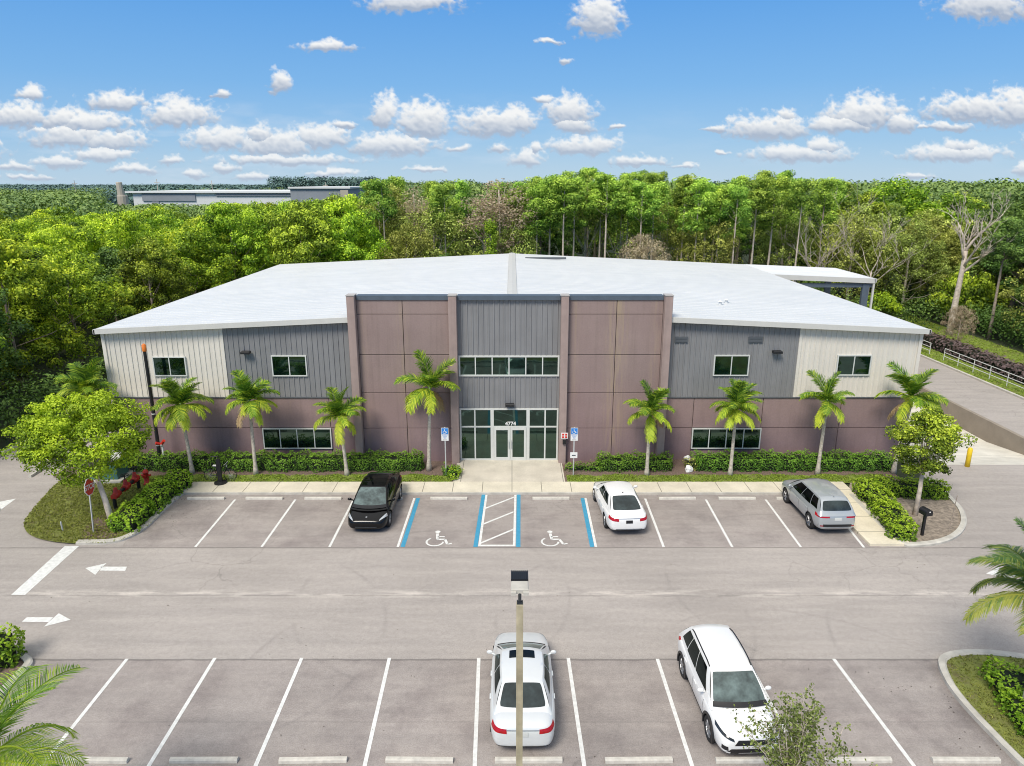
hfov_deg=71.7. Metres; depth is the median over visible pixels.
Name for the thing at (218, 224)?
tree
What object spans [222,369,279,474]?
palm tree
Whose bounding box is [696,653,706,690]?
side window
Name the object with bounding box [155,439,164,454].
fire connection
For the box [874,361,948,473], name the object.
palm tree
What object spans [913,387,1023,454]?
retaining wall
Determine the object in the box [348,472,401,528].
parked electric car
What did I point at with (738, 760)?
wheel stop
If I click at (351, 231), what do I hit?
tree
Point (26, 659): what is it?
kerb
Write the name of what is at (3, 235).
tree
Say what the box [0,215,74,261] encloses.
tree
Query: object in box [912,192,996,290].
tree
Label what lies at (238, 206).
tree
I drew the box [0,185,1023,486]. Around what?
ground
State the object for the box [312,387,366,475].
palm tree
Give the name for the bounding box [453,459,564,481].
entrance path
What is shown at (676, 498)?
wheel stop
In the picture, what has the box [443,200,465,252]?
pine tree
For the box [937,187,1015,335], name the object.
dead tree
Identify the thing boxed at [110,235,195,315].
tree
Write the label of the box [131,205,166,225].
tree
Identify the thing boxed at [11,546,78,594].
stop bar
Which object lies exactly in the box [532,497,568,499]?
wheel stop
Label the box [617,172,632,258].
pine tree
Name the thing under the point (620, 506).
parked sedan
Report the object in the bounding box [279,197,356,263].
tree
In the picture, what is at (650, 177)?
pine tree
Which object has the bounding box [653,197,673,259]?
pine tree
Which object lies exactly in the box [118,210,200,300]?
tree
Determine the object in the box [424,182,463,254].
pine tree
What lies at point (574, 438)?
parking sign
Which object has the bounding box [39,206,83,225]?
tree
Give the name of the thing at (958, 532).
kerb
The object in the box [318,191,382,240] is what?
tree
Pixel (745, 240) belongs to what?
pine tree
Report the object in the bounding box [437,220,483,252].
tree
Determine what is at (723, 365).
window
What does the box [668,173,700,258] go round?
pine tree
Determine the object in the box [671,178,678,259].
pine tree
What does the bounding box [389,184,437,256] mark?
tree
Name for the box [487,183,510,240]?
pine tree
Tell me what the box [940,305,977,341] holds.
bush
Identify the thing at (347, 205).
tree
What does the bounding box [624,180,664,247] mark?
pine tree
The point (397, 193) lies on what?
tree
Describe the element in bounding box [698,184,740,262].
pine tree
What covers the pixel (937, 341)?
purple hedge
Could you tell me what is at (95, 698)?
parking line
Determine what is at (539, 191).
pine tree
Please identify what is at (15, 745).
palm tree
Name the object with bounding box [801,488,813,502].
side window
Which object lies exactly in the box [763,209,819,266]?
tree
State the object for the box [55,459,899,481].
planting bed
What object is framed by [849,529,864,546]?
parking line
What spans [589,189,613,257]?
pine tree
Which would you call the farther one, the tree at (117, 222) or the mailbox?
the tree at (117, 222)
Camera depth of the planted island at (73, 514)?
33.92 m
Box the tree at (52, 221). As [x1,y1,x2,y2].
[4,212,76,239]
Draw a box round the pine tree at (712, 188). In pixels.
[694,182,718,261]
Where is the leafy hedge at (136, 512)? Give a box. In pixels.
[105,468,193,532]
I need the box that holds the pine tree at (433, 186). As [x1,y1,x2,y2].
[425,184,442,235]
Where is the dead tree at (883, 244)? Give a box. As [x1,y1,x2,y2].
[834,203,931,294]
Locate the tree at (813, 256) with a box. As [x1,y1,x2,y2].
[790,221,854,282]
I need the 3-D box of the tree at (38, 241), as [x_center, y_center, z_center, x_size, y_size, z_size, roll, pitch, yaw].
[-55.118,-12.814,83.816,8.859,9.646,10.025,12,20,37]
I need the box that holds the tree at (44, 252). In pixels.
[6,244,92,334]
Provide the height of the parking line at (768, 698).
0.001 m
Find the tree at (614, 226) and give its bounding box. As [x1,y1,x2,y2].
[590,193,649,258]
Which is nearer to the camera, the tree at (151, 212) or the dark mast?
the dark mast
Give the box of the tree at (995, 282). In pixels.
[963,229,1023,301]
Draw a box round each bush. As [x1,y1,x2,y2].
[867,289,904,316]
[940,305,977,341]
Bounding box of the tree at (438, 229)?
[386,204,486,258]
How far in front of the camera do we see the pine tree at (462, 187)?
99.11 m
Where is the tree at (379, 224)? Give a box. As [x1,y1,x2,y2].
[354,189,403,256]
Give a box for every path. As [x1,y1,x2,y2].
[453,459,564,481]
[831,482,908,545]
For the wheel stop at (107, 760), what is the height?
0.110 m
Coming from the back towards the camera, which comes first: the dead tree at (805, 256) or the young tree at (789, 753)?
the dead tree at (805, 256)
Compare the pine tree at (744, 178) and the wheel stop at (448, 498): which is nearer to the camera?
the wheel stop at (448, 498)
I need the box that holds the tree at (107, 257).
[64,246,156,321]
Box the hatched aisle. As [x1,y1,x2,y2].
[478,495,515,545]
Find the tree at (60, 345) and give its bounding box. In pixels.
[16,286,97,358]
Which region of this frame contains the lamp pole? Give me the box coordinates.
[511,570,528,765]
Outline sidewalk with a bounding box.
[185,482,782,491]
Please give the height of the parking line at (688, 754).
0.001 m
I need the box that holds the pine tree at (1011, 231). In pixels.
[981,215,1023,339]
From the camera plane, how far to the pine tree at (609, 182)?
79.10 m
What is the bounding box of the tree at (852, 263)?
[807,212,899,301]
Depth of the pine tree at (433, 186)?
102.16 m
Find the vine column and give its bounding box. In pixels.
[483,218,497,254]
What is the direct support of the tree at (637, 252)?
on the ground at (42, 367)
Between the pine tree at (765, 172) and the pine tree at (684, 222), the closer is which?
the pine tree at (684, 222)
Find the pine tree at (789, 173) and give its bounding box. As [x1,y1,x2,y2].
[775,169,795,262]
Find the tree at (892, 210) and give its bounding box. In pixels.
[875,202,910,290]
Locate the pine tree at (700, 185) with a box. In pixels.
[675,176,718,261]
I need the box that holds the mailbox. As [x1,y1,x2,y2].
[919,506,932,535]
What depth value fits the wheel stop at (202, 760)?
19.28 m
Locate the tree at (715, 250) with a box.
[696,225,728,262]
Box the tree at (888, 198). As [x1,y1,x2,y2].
[878,194,904,202]
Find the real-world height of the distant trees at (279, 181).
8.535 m
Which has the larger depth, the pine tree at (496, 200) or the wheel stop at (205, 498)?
the pine tree at (496, 200)
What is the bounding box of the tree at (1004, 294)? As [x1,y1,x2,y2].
[997,269,1023,331]
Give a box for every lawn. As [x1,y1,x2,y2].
[127,474,452,482]
[855,302,1023,364]
[921,346,1023,396]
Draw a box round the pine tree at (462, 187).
[454,179,476,229]
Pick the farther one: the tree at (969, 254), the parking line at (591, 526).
the tree at (969, 254)
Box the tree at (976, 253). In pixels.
[920,219,1016,293]
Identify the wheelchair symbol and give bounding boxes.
[426,531,451,545]
[541,531,567,545]
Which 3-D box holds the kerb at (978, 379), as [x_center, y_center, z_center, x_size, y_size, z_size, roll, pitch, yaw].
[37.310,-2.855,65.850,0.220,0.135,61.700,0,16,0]
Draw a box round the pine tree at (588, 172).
[576,167,596,256]
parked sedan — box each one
[487,632,555,746]
[593,481,646,530]
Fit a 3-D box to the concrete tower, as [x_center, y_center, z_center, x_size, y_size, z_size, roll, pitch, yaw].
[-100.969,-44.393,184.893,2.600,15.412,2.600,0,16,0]
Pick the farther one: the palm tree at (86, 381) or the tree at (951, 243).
the tree at (951, 243)
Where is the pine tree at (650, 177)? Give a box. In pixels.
[640,170,662,256]
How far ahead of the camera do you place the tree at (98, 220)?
96.69 m
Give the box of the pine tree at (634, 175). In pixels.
[624,169,647,258]
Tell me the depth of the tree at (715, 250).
110.08 m
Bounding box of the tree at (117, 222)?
[71,209,170,315]
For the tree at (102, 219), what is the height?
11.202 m
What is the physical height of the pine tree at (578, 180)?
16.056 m
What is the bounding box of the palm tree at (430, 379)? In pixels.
[394,349,460,470]
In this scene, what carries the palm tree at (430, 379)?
on the planting bed at (678, 468)
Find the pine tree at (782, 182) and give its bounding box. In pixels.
[751,175,792,264]
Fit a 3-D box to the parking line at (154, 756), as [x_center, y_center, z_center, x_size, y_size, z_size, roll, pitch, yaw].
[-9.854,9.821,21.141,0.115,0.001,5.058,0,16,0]
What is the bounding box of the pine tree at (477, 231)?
[471,200,493,251]
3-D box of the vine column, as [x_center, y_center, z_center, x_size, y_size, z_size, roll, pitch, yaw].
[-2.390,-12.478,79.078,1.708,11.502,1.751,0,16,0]
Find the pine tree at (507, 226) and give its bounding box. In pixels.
[496,195,520,253]
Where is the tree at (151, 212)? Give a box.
[129,203,173,227]
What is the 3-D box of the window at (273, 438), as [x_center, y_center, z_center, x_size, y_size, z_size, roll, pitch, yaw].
[-12.069,3.117,39.912,3.856,1.231,0.110,0,16,0]
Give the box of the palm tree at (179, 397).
[150,376,213,473]
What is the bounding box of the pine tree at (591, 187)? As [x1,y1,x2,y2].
[580,180,614,256]
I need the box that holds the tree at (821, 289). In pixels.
[803,281,833,293]
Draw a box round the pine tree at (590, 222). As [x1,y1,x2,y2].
[583,188,611,256]
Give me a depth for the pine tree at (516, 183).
108.70 m
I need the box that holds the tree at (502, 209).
[454,178,542,253]
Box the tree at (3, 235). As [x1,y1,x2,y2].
[0,227,34,313]
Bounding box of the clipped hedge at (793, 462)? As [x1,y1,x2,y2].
[690,448,893,472]
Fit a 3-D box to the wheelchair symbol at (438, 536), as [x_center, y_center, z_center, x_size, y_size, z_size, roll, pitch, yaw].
[-3.399,6.925,31.402,1.006,0.001,1.445,-9,18,-28]
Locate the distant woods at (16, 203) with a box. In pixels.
[0,177,1023,221]
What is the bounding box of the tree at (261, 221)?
[240,202,268,222]
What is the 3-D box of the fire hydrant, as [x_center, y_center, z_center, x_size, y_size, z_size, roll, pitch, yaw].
[-19.031,4.843,36.852,0.480,0.920,0.386,0,16,0]
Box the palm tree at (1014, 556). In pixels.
[961,516,1023,699]
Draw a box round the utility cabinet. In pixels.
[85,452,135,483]
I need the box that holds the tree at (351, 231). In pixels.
[298,206,396,262]
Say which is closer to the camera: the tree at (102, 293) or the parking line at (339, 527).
the parking line at (339, 527)
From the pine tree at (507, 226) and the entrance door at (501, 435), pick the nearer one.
the entrance door at (501, 435)
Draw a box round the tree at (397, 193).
[380,183,410,258]
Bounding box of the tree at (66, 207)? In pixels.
[47,205,86,222]
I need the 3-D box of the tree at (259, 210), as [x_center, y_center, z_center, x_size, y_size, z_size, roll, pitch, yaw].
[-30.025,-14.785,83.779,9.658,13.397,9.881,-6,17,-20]
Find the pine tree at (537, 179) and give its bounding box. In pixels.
[522,177,559,254]
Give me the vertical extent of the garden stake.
1.752 m
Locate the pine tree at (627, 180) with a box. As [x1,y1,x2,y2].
[611,177,644,258]
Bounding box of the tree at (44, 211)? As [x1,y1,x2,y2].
[29,207,61,220]
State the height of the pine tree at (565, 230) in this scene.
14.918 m
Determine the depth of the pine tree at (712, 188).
90.95 m
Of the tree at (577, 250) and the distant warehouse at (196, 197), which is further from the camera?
the distant warehouse at (196, 197)
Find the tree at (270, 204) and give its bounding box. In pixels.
[263,202,275,208]
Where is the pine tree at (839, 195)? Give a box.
[820,178,846,266]
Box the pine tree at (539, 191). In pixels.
[520,183,553,253]
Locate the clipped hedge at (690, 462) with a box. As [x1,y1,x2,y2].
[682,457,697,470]
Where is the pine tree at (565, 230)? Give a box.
[559,215,576,240]
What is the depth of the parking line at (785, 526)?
32.77 m
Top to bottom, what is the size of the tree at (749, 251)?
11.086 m
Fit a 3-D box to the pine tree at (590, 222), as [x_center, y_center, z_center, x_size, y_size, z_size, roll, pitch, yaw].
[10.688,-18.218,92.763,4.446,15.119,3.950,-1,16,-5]
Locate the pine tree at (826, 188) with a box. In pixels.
[804,177,839,262]
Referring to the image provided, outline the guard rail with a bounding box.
[943,348,1023,388]
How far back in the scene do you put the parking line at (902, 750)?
21.02 m
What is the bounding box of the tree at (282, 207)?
[257,197,298,266]
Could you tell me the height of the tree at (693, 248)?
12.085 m
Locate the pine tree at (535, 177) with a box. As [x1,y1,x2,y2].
[523,175,544,228]
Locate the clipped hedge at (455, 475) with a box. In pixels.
[446,466,463,479]
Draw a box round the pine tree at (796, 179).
[778,177,809,265]
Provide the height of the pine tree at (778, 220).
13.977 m
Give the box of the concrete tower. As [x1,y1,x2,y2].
[116,182,128,205]
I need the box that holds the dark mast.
[141,343,160,455]
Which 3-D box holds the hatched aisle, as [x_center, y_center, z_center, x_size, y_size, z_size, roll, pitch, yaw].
[-0.622,6.376,33.349,1.700,0.001,5.273,0,16,0]
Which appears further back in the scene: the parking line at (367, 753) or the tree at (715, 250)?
the tree at (715, 250)
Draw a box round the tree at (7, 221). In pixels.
[0,209,24,228]
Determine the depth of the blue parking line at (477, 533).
33.06 m
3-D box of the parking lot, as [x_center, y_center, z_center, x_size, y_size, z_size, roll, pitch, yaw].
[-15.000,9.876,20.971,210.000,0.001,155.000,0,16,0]
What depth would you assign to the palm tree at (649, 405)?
36.79 m
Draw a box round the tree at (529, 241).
[485,217,540,253]
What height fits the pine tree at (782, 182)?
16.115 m
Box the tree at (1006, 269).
[977,221,1023,322]
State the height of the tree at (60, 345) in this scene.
6.936 m
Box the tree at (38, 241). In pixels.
[28,237,78,260]
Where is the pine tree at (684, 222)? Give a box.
[668,183,699,251]
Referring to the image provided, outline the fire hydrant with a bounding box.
[141,468,150,484]
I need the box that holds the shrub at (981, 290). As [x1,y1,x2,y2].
[925,270,1010,325]
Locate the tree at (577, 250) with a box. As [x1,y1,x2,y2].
[569,221,618,257]
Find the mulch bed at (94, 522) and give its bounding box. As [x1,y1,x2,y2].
[82,509,122,539]
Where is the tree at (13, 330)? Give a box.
[0,288,35,386]
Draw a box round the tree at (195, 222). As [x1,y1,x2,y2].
[162,215,254,295]
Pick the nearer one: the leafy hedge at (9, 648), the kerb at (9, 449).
the leafy hedge at (9, 648)
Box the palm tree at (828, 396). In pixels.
[799,369,854,474]
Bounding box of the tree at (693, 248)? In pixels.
[660,217,716,261]
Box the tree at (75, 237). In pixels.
[18,224,111,324]
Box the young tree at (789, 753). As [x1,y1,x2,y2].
[726,682,877,765]
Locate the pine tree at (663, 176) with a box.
[652,171,667,259]
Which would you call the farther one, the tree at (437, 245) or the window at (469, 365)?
the tree at (437, 245)
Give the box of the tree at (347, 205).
[311,194,401,260]
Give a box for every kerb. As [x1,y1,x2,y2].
[0,441,22,456]
[0,652,32,696]
[28,438,90,477]
[76,488,187,544]
[183,492,781,494]
[849,491,966,547]
[920,354,1023,399]
[938,649,1023,765]
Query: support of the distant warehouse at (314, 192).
on the ground at (42, 367)
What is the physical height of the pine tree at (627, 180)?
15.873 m
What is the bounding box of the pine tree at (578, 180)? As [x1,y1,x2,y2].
[554,175,592,255]
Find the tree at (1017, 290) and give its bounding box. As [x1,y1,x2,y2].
[1006,285,1023,300]
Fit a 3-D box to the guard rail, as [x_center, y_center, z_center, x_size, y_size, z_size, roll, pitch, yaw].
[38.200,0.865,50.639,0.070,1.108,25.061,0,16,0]
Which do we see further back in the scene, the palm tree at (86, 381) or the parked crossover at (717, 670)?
the palm tree at (86, 381)
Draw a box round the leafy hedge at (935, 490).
[874,474,951,499]
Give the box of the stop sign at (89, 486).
[84,477,94,531]
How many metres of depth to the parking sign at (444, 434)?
37.42 m
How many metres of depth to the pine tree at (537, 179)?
87.31 m
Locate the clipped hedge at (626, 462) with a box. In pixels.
[594,450,674,472]
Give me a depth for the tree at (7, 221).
92.51 m
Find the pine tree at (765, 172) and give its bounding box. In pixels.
[752,170,779,212]
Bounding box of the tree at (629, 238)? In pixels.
[613,219,649,257]
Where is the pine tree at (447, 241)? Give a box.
[441,209,459,254]
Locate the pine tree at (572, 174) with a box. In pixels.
[561,170,576,244]
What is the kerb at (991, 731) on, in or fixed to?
on the parking lot
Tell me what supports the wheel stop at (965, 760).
on the parking lot
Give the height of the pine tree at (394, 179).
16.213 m
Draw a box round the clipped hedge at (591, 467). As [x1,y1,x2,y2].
[564,461,605,471]
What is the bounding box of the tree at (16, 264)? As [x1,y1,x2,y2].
[0,238,99,396]
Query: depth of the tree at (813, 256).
89.78 m
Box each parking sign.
[441,427,448,474]
[570,427,577,474]
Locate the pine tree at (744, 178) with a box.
[732,175,753,262]
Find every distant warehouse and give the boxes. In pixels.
[125,190,290,206]
[288,186,364,201]
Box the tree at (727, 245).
[659,208,742,263]
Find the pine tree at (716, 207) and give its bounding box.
[707,183,726,259]
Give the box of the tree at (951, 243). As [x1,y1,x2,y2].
[890,217,967,311]
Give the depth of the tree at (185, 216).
95.73 m
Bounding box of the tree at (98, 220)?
[81,213,129,244]
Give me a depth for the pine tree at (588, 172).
85.97 m
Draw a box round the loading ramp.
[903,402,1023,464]
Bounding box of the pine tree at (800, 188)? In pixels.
[783,177,821,280]
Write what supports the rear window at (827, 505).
in the parked crossover at (821, 503)
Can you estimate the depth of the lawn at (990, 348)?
69.02 m
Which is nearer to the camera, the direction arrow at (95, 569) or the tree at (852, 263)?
the direction arrow at (95, 569)
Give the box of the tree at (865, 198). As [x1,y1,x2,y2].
[817,191,905,295]
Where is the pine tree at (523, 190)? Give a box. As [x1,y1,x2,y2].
[500,183,541,250]
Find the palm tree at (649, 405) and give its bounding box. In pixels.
[623,379,675,475]
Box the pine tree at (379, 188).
[362,178,398,254]
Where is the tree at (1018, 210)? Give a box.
[953,197,1023,316]
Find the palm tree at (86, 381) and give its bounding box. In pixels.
[52,358,117,435]
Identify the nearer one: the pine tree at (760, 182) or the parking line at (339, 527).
the parking line at (339, 527)
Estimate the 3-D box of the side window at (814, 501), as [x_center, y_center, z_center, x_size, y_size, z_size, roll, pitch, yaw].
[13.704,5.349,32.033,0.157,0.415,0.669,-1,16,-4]
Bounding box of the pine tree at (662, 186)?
[634,181,674,259]
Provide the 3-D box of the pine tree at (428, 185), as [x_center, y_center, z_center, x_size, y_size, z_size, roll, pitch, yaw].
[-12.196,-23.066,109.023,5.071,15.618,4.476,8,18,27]
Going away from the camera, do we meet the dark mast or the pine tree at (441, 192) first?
the dark mast
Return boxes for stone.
[685,465,692,472]
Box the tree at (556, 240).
[518,217,577,255]
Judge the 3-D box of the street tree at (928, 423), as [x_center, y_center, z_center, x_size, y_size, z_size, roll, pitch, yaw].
[19.486,3.566,33.520,3.334,5.261,3.484,0,16,0]
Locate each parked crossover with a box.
[677,624,778,753]
[781,478,855,528]
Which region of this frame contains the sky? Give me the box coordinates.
[0,0,1023,184]
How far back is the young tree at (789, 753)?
15.98 m
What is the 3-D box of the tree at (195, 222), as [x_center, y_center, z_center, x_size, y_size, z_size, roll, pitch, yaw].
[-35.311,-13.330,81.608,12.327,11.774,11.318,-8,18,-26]
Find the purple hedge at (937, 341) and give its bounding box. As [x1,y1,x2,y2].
[922,331,1023,383]
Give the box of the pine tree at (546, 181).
[529,174,570,254]
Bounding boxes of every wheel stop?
[60,756,129,763]
[169,757,238,763]
[187,497,224,499]
[245,497,282,499]
[278,756,347,763]
[304,497,341,499]
[385,756,452,763]
[430,497,466,499]
[495,757,562,763]
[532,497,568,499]
[605,756,672,763]
[658,497,695,499]
[715,757,781,763]
[718,497,755,499]
[823,756,891,763]
[930,757,1000,763]
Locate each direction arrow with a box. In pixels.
[0,499,14,509]
[22,613,69,625]
[86,563,126,574]
[986,567,1014,576]
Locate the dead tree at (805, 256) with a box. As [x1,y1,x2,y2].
[769,185,878,266]
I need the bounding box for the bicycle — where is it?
[204,461,236,480]
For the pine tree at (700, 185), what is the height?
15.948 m
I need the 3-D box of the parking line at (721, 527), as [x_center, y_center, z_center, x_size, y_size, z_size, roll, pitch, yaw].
[9.610,6.458,33.057,0.110,0.001,4.784,0,16,1]
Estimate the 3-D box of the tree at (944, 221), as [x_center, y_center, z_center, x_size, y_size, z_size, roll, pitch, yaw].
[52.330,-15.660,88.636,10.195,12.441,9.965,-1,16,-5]
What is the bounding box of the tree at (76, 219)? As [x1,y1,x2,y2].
[57,214,90,228]
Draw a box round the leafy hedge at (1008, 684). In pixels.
[976,654,1023,735]
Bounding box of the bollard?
[965,447,972,466]
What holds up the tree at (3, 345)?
on the ground at (42, 367)
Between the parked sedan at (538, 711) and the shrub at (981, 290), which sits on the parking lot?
the parked sedan at (538, 711)
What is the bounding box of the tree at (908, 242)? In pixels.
[862,217,959,317]
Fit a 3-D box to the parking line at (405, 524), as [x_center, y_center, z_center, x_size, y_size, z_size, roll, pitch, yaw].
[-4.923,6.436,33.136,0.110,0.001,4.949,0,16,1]
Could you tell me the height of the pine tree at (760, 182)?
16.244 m
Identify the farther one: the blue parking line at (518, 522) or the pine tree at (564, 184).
the pine tree at (564, 184)
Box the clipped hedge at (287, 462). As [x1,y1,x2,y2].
[129,447,425,472]
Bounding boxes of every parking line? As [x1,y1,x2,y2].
[40,659,127,765]
[147,658,215,765]
[194,500,234,546]
[254,658,302,765]
[261,500,295,546]
[328,501,352,546]
[363,658,390,765]
[397,498,414,546]
[401,498,419,546]
[473,495,484,546]
[473,658,480,765]
[516,495,520,546]
[567,658,585,765]
[581,498,593,546]
[584,498,596,546]
[644,499,664,546]
[656,659,693,765]
[705,500,732,546]
[755,671,794,746]
[765,500,801,546]
[833,659,915,765]
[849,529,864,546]
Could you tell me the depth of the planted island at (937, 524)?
33.32 m
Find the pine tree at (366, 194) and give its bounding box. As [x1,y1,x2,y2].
[362,179,385,226]
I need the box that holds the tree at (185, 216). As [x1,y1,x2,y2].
[148,206,202,229]
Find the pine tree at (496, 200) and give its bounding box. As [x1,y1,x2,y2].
[489,181,505,243]
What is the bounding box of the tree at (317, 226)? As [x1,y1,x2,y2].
[260,199,338,269]
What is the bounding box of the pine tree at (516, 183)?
[512,181,527,240]
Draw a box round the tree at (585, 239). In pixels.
[557,174,610,256]
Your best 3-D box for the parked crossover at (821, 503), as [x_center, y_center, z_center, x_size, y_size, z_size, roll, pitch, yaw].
[14.400,5.418,33.590,2.130,1.725,4.526,0,16,-1]
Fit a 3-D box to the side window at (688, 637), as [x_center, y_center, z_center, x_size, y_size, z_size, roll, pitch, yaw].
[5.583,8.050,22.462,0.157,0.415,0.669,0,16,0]
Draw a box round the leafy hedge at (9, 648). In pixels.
[0,622,27,669]
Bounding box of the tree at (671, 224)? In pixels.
[648,188,688,260]
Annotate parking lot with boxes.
[0,356,1023,765]
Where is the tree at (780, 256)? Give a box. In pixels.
[746,199,827,281]
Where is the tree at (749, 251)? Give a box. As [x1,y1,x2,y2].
[729,215,775,264]
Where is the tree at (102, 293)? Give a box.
[7,243,134,367]
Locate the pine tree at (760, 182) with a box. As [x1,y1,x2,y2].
[739,174,778,263]
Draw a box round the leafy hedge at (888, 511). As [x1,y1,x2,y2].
[852,477,919,541]
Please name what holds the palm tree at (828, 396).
on the planting bed at (678, 468)
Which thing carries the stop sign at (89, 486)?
on the mulch bed at (94, 522)
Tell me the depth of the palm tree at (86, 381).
37.75 m
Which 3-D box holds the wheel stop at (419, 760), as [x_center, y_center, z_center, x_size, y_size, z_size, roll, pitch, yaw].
[-2.524,10.271,19.347,1.840,0.110,0.170,0,16,1]
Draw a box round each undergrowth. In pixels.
[0,347,106,448]
[818,287,956,329]
[855,279,1023,347]
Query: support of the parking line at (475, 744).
on the parking lot
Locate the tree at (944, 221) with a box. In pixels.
[894,206,974,290]
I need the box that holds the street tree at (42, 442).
[0,388,154,528]
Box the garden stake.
[948,495,957,531]
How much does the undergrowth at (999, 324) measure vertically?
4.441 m
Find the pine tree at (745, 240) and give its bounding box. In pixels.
[724,191,753,262]
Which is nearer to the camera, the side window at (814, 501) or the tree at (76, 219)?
the side window at (814, 501)
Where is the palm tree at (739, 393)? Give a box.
[710,378,763,475]
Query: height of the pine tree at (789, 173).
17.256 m
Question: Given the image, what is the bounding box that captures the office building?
[92,253,931,463]
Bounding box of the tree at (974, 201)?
[934,190,989,290]
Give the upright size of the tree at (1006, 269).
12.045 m
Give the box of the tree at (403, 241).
[375,223,444,259]
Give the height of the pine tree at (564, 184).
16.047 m
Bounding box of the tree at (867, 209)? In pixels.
[819,202,901,299]
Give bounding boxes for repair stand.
[210,456,226,485]
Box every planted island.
[0,659,23,686]
[24,479,150,543]
[849,483,960,541]
[947,655,1023,757]
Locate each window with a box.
[152,356,187,375]
[262,428,332,448]
[271,355,307,375]
[458,355,559,375]
[683,630,692,647]
[688,639,699,666]
[691,428,761,448]
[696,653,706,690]
[712,355,749,375]
[793,482,806,493]
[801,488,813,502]
[811,494,818,508]
[823,501,850,510]
[835,355,871,375]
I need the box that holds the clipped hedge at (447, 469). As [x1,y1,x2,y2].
[441,462,460,476]
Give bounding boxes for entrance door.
[494,427,509,459]
[510,427,525,459]
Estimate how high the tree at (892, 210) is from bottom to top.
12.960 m
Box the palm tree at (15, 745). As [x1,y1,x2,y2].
[0,663,88,765]
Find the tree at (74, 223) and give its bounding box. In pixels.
[62,221,87,231]
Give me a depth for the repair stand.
36.80 m
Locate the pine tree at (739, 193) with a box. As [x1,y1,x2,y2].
[718,184,754,263]
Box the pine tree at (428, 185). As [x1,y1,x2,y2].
[420,180,443,228]
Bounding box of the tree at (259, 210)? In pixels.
[224,200,293,270]
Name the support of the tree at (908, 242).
on the lawn at (990, 348)
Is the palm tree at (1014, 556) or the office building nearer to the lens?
the palm tree at (1014, 556)
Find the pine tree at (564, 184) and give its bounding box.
[544,175,583,255]
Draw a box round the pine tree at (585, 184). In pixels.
[578,167,599,256]
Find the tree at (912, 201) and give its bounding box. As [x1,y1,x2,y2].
[849,175,949,296]
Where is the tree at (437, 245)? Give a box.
[409,229,442,257]
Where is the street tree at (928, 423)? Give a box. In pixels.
[884,406,977,515]
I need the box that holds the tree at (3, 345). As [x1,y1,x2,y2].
[0,335,6,349]
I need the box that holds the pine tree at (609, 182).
[585,172,630,257]
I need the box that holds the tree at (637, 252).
[617,233,671,260]
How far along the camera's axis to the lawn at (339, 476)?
37.68 m
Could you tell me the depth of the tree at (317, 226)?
73.89 m
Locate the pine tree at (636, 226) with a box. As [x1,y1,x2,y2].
[624,205,651,258]
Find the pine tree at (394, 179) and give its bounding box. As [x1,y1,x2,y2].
[385,175,410,228]
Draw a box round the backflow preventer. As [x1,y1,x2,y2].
[110,466,140,508]
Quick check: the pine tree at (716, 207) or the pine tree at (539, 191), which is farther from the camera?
the pine tree at (716, 207)
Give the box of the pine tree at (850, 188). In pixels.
[827,181,858,289]
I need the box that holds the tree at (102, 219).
[80,217,113,245]
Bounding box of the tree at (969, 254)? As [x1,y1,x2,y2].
[929,209,1003,284]
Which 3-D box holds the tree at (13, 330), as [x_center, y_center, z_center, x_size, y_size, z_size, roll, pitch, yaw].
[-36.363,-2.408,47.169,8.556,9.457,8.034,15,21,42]
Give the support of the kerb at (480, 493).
on the parking lot
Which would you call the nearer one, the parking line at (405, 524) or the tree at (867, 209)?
the parking line at (405, 524)
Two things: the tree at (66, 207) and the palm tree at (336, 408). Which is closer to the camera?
the palm tree at (336, 408)
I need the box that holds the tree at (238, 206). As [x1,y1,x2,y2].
[232,203,248,215]
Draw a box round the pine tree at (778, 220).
[769,194,793,262]
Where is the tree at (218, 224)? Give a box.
[185,200,278,290]
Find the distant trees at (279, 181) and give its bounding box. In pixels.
[264,175,380,189]
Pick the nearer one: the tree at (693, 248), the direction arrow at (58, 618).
the direction arrow at (58, 618)
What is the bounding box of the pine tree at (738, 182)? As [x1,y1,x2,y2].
[720,178,748,258]
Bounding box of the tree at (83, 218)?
[78,212,104,223]
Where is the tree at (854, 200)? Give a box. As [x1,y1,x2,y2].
[843,191,859,282]
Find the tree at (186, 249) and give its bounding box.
[118,223,243,307]
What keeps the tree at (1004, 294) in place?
on the ground at (42, 367)
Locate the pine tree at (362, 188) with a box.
[358,180,368,201]
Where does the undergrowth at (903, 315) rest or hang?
on the ground at (42, 367)
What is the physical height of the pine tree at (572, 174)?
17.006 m
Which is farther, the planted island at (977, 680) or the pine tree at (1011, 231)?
the pine tree at (1011, 231)
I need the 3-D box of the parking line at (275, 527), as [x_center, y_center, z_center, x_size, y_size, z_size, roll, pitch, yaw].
[-10.829,6.458,33.057,0.110,0.001,4.783,0,16,1]
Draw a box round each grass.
[23,473,184,542]
[566,473,886,481]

